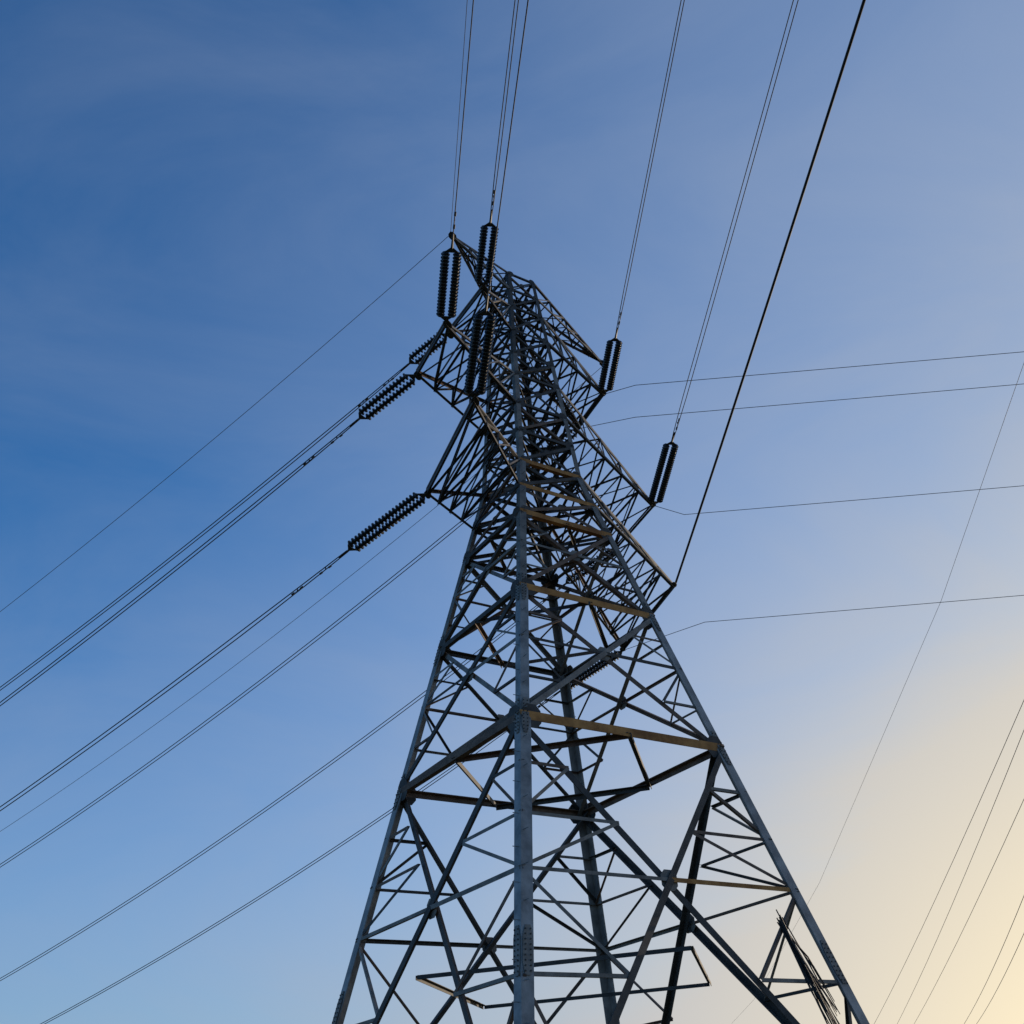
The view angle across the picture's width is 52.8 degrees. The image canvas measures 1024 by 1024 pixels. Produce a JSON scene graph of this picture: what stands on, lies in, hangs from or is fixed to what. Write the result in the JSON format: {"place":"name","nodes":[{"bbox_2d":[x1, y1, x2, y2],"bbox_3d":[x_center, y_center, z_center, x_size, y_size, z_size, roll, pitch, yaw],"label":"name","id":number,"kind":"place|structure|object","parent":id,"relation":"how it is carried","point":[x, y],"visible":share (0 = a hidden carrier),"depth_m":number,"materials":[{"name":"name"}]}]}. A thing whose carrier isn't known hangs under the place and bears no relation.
{"place":"outdoors","nodes":[
{"label":"outdoors","id":0,"kind":"place"},
{"bbox_2d":[0,0,1023,1023],"label":"sky","id":1,"kind":"structure","parent":0,"point":[197,197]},
{"bbox_2d":[733,364,1023,1021],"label":"power line","id":2,"kind":"object","parent":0,"point":[924,639],"visible":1,"depth_m":58.12,"materials":[{"name":"metal"}]},
{"bbox_2d":[874,700,1023,1023],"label":"power line","id":3,"kind":"object","parent":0,"point":[960,844],"visible":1,"depth_m":74.19,"materials":[{"name":"metal"}]},
{"bbox_2d":[897,730,1023,1023],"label":"power line","id":4,"kind":"object","parent":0,"point":[970,861],"visible":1,"depth_m":74.16,"materials":[{"name":"metal"}]},
{"bbox_2d":[914,799,1023,1023],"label":"power line","id":5,"kind":"object","parent":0,"point":[976,901],"visible":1,"depth_m":80.54,"materials":[{"name":"metal"}]},
{"bbox_2d":[964,896,1023,1023],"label":"power line","id":6,"kind":"object","parent":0,"point":[999,954],"visible":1,"depth_m":103.18,"materials":[{"name":"metal"}]},
{"bbox_2d":[977,934,1023,1022],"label":"power line","id":7,"kind":"object","parent":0,"point":[1005,973],"visible":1,"depth_m":108.62,"materials":[{"name":"metal"}]},
{"label":"ground","id":8,"kind":"structure","parent":0,"visible":0},
{"bbox_2d":[332,231,869,1023],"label":"transmission tower","id":9,"kind":"structure","parent":8,"relation":"on","point":[522,719],"depth_m":31.59,"materials":[{"name":"metal"}]},
{"bbox_2d":[0,234,450,611],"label":"ground wire","id":10,"kind":"object","parent":9,"relation":"attached to","point":[235,420],"visible":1,"depth_m":41.32,"materials":[{"name":"metal"}]},
{"bbox_2d":[1,369,598,830],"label":"ground wire","id":11,"kind":"object","parent":9,"relation":"attached to","point":[261,645],"visible":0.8,"depth_m":50.70,"materials":[{"name":"metal"}]},
{"bbox_2d":[339,492,425,557],"bbox_3d":[-4.306,0.443,34.091,3.714,1.145,0.639,-22,-36,26],"label":"insulator string","id":12,"kind":"object","parent":9,"relation":"attached to","point":[363,534],"visible":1,"depth_m":33.96,"materials":[{"name":"ceramic"}]},
{"bbox_2d":[0,550,347,810],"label":"power line","id":13,"kind":"object","parent":12,"relation":"attached to","point":[174,681],"visible":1,"depth_m":36.59,"materials":[{"name":"metal"}]},
{"bbox_2d":[350,373,415,426],"bbox_3d":[-4.387,-3.787,34.912,2.894,0.918,0.639,-22,-36,26],"label":"insulator string","id":14,"kind":"object","parent":9,"relation":"attached to","point":[385,393],"visible":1,"depth_m":34.78,"materials":[{"name":"ceramic"}]},
{"bbox_2d":[0,419,357,705],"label":"power line","id":15,"kind":"object","parent":14,"relation":"attached to","point":[343,431],"visible":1,"depth_m":37.39,"materials":[{"name":"metal"}]},
{"bbox_2d":[401,332,446,370],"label":"insulator string","id":16,"kind":"object","parent":9,"relation":"attached to","point":[421,349],"visible":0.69,"depth_m":38.52,"materials":[{"name":"ceramic"}]},
{"bbox_2d":[0,364,408,690],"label":"power line","id":17,"kind":"object","parent":16,"relation":"attached to","point":[399,371],"visible":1,"depth_m":41.51,"materials":[{"name":"metal"}]},
{"bbox_2d":[436,234,461,322],"bbox_3d":[-1.917,-7.091,31.503,0.638,0.898,2.944,1,-33,-9],"label":"insulator string","id":18,"kind":"object","parent":9,"relation":"attached to","point":[454,281],"visible":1,"depth_m":31.50,"materials":[{"name":"ceramic"}]},
{"bbox_2d":[453,0,473,233],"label":"power line","id":19,"kind":"object","parent":18,"relation":"attached to","point":[464,106],"visible":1,"depth_m":28.02,"materials":[{"name":"metal"}]},
{"bbox_2d":[451,0,467,224],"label":"ground wire","id":20,"kind":"object","parent":9,"relation":"attached to","point":[459,112],"visible":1,"depth_m":35.43,"materials":[{"name":"metal"}]},
{"bbox_2d":[464,295,496,399],"bbox_3d":[-0.871,-4.486,28.521,0.638,0.989,3.293,2,-33,-10],"label":"insulator string","id":21,"kind":"object","parent":9,"relation":"attached to","point":[485,353],"visible":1,"depth_m":28.49,"materials":[{"name":"ceramic"}]},
{"bbox_2d":[487,0,528,295],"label":"power line","id":22,"kind":"object","parent":21,"relation":"attached to","point":[509,135],"visible":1,"depth_m":24.51,"materials":[{"name":"metal"}]},
{"bbox_2d":[488,272,492,290],"bbox_3d":[-0.568,-6.046,27.030,0.070,0.206,0.520,2,-33,-10],"label":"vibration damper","id":23,"kind":"object","parent":22,"relation":"attached to","point":[489,286],"visible":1,"depth_m":27.04,"materials":[{"name":"metal"}]},
{"bbox_2d":[475,210,498,287],"bbox_3d":[-0.858,-9.015,35.507,0.638,0.874,2.868,1,-33,-9],"label":"insulator string","id":24,"kind":"object","parent":9,"relation":"attached to","point":[481,253],"visible":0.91,"depth_m":35.49,"materials":[{"name":"ceramic"}]},
{"bbox_2d":[490,0,518,214],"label":"power line","id":25,"kind":"object","parent":24,"relation":"attached to","point":[503,102],"visible":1,"depth_m":32.17,"materials":[{"name":"metal"}]},
{"bbox_2d":[529,428,576,466],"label":"insulator string","id":26,"kind":"object","parent":9,"relation":"attached to","point":[573,433],"visible":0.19,"depth_m":44.03,"materials":[{"name":"ceramic"}]},
{"bbox_2d":[0,478,514,866],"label":"power line","id":27,"kind":"object","parent":26,"relation":"attached to","point":[250,687],"visible":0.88,"depth_m":48.78,"materials":[{"name":"metal"}]},
{"bbox_2d":[580,384,1019,428],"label":"power line","id":28,"kind":"object","parent":26,"relation":"attached to","point":[805,402],"visible":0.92,"depth_m":42.25,"materials":[{"name":"metal"}]},
{"bbox_2d":[558,548,614,589],"bbox_3d":[3.335,2.510,45.724,3.176,1.021,0.639,-22,-36,26],"label":"insulator string","id":29,"kind":"object","parent":9,"relation":"attached to","point":[604,558],"visible":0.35,"depth_m":45.66,"materials":[{"name":"ceramic"}]},
{"bbox_2d":[0,584,563,980],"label":"power line","id":30,"kind":"object","parent":29,"relation":"attached to","point":[260,811],"visible":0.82,"depth_m":50.76,"materials":[{"name":"metal"}]},
{"bbox_2d":[555,650,622,694],"bbox_3d":[3.361,7.115,45.594,3.715,1.142,0.639,-22,-36,26],"label":"insulator string","id":31,"kind":"object","parent":9,"relation":"attached to","point":[592,670],"visible":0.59,"depth_m":45.43,"materials":[{"name":"ceramic"}]},
{"bbox_2d":[41,690,559,1023],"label":"power line","id":32,"kind":"object","parent":31,"relation":"attached to","point":[554,695],"visible":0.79,"depth_m":50.52,"materials":[{"name":"metal"}]},
{"bbox_2d":[625,595,1023,649],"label":"power line","id":33,"kind":"object","parent":31,"relation":"attached to","point":[834,611],"visible":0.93,"depth_m":43.15,"materials":[{"name":"metal"}]},
{"bbox_2d":[598,327,621,394],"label":"insulator string","id":34,"kind":"object","parent":9,"relation":"attached to","point":[606,362],"visible":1,"depth_m":40.98,"materials":[{"name":"ceramic"}]},
{"bbox_2d":[615,0,684,333],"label":"power line","id":35,"kind":"object","parent":34,"relation":"attached to","point":[650,156],"visible":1,"depth_m":35.42,"materials":[{"name":"metal"}]},
{"bbox_2d":[649,432,678,505],"bbox_3d":[6.084,-1.665,41.264,0.638,1.103,3.676,1,-33,-9],"label":"insulator string","id":36,"kind":"object","parent":9,"relation":"attached to","point":[667,471],"visible":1,"depth_m":41.24,"materials":[{"name":"ceramic"}]},
{"bbox_2d":[671,0,798,440],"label":"power line","id":37,"kind":"object","parent":36,"relation":"attached to","point":[736,206],"visible":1,"depth_m":33.67,"materials":[{"name":"metal"}]},
{"bbox_2d":[674,0,865,586],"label":"power line","id":38,"kind":"object","parent":9,"relation":"attached to","point":[791,227],"visible":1,"depth_m":30.91,"materials":[{"name":"black metal"}]},
{"bbox_2d":[606,351,1023,393],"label":"power line","id":39,"kind":"object","parent":9,"relation":"attached to","point":[816,369],"visible":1,"depth_m":41.60,"materials":[{"name":"metal"}]},
{"bbox_2d":[656,485,1023,514],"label":"power line","id":40,"kind":"object","parent":9,"relation":"attached to","point":[836,501],"visible":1,"depth_m":43.22,"materials":[{"name":"metal"}]}
]}

